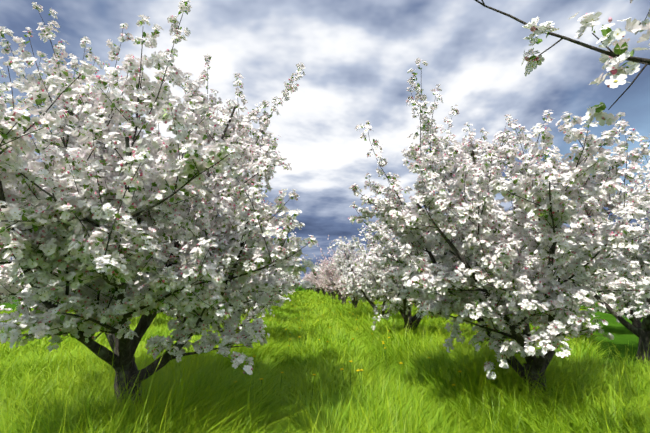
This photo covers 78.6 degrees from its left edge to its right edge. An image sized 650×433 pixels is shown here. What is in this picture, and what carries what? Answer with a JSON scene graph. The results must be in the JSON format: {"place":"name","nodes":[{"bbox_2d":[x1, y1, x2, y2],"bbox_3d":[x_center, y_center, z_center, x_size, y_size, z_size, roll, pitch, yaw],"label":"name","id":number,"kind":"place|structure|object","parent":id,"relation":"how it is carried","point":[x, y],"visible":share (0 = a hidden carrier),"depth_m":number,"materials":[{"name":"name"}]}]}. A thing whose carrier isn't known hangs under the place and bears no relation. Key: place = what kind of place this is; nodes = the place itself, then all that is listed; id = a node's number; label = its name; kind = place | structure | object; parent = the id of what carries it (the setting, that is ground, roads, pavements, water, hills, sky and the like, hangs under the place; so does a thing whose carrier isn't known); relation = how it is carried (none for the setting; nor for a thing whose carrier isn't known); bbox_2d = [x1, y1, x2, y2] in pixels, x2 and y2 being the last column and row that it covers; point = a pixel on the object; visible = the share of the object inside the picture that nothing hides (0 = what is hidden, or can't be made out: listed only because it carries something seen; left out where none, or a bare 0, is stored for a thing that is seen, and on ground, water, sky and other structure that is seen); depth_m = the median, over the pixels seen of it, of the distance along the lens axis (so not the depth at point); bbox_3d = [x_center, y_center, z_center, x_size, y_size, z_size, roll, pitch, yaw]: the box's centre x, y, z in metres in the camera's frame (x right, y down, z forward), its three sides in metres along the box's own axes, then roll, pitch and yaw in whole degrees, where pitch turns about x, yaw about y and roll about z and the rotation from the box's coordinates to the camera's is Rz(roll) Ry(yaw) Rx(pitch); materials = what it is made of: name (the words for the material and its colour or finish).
{"place":"outdoors","nodes":[
{"label":"outdoors","id":0,"kind":"place"},
{"bbox_2d":[0,285,642,379],"bbox_3d":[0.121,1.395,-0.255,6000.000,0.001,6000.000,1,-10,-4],"label":"ground","id":1,"kind":"structure","parent":0,"point":[622,334],"depth_m":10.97,"materials":[{"name":"green plant"}]},
{"bbox_2d":[0,256,33,305],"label":"apple tree","id":2,"kind":"object","parent":1,"relation":"on","point":[9,298],"visible":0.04,"depth_m":11.09,"materials":[{"name":"white plant"}]},
{"bbox_2d":[0,0,320,415],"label":"apple tree","id":3,"kind":"object","parent":1,"relation":"on","point":[89,234],"visible":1,"depth_m":2.59,"materials":[{"name":"white plant"}]},
{"bbox_2d":[173,214,307,337],"bbox_3d":[-1.720,1.291,7.518,2.859,3.521,2.659,-1,-10,5],"label":"apple tree","id":4,"kind":"object","parent":1,"relation":"on","point":[255,305],"visible":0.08,"depth_m":7.37,"materials":[{"name":"white plant"}]},
{"bbox_2d":[220,224,297,317],"bbox_3d":[-2.229,1.948,11.570,2.921,3.598,2.717,1,-10,-6],"label":"apple tree","id":5,"kind":"object","parent":1,"relation":"on","point":[269,309],"depth_m":11.28,"materials":[{"name":"white plant"}]},
{"bbox_2d":[253,226,303,307],"bbox_3d":[-2.644,2.452,15.558,3.372,3.951,3.352,-5,-11,28],"label":"apple tree","id":6,"kind":"object","parent":1,"relation":"on","point":[282,298],"visible":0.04,"depth_m":15.63,"materials":[{"name":"white plant"}]},
{"bbox_2d":[306,272,319,293],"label":"apple tree","id":7,"kind":"object","parent":1,"relation":"on","point":[310,278],"visible":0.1,"depth_m":45.06,"materials":[{"name":"white plant"}]},
{"bbox_2d":[308,264,326,294],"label":"apple tree","id":8,"kind":"object","parent":1,"relation":"on","point":[318,285],"visible":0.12,"depth_m":36.97,"materials":[{"name":"white plant"}]},
{"bbox_2d":[315,271,330,295],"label":"apple tree","id":9,"kind":"object","parent":1,"relation":"on","point":[329,292],"visible":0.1,"depth_m":32.61,"materials":[{"name":"white plant"}]},
{"bbox_2d":[313,257,336,299],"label":"apple tree","id":10,"kind":"object","parent":1,"relation":"on","point":[332,292],"visible":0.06,"depth_m":28.60,"materials":[{"name":"white plant"}]},
{"bbox_2d":[314,249,342,299],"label":"apple tree","id":11,"kind":"object","parent":1,"relation":"on","point":[339,297],"visible":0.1,"depth_m":24.37,"materials":[{"name":"white plant"}]},
{"bbox_2d":[195,300,476,398],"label":"dandelions","id":12,"kind":"object","parent":1,"relation":"on","point":[361,370],"visible":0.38,"depth_m":4.92,"materials":[{"name":"plant"}]},
{"bbox_2d":[315,249,357,304],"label":"apple tree","id":13,"kind":"object","parent":1,"relation":"on","point":[328,279],"visible":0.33,"depth_m":20.23,"materials":[{"name":"white plant"}]},
{"bbox_2d":[317,235,377,308],"bbox_3d":[1.044,2.677,16.187,2.846,3.724,3.042,2,-10,-9],"label":"apple tree","id":14,"kind":"object","parent":1,"relation":"on","point":[341,284],"visible":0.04,"depth_m":15.98,"materials":[{"name":"white plant"}]},
{"bbox_2d":[327,222,403,317],"bbox_3d":[1.708,2.077,12.439,3.070,3.670,3.743,3,-10,-19],"label":"apple tree","id":15,"kind":"object","parent":1,"relation":"on","point":[345,265],"visible":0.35,"depth_m":12.25,"materials":[{"name":"white plant"}]},
{"bbox_2d":[346,175,455,334],"bbox_3d":[1.768,1.284,8.197,3.073,3.784,2.858,5,-11,-29],"label":"apple tree","id":16,"kind":"object","parent":1,"relation":"on","point":[383,290],"visible":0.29,"depth_m":7.84,"materials":[{"name":"white plant"}]},
{"bbox_2d":[447,250,536,319],"bbox_3d":[5.106,1.992,11.709,3.182,3.804,3.879,-4,-11,25],"label":"apple tree","id":17,"kind":"object","parent":1,"relation":"on","point":[531,257],"visible":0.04,"depth_m":10.27,"materials":[{"name":"white plant"}]},
{"bbox_2d":[348,58,649,397],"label":"apple tree","id":18,"kind":"object","parent":1,"relation":"on","point":[492,241],"visible":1,"depth_m":3.44,"materials":[{"name":"white plant"}]},
{"bbox_2d":[475,0,649,167],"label":"apple tree","id":19,"kind":"object","parent":1,"relation":"on","point":[618,54],"visible":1,"depth_m":1.21,"materials":[{"name":"white plant"}]},
{"bbox_2d":[503,135,649,364],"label":"apple tree","id":20,"kind":"object","parent":1,"relation":"on","point":[641,330],"visible":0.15,"depth_m":7.04,"materials":[{"name":"white plant"}]},
{"bbox_2d":[586,235,646,326],"bbox_3d":[8.918,2.085,11.773,2.716,3.596,2.920,-2,-10,11],"label":"apple tree","id":21,"kind":"object","parent":1,"relation":"on","point":[640,318],"visible":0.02,"depth_m":11.48,"materials":[{"name":"white plant"}]},
{"bbox_2d":[0,311,649,432],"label":"grass","id":22,"kind":"structure","parent":0,"point":[199,393],"depth_m":3.59,"materials":[{"name":"green plant"}]},
{"bbox_2d":[0,0,649,282],"label":"sky","id":23,"kind":"structure","parent":0,"point":[357,56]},
{"bbox_2d":[274,289,413,307],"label":"grass","id":24,"kind":"structure","parent":0,"point":[312,296],"depth_m":29.16,"materials":[{"name":"green plant"}]}
]}

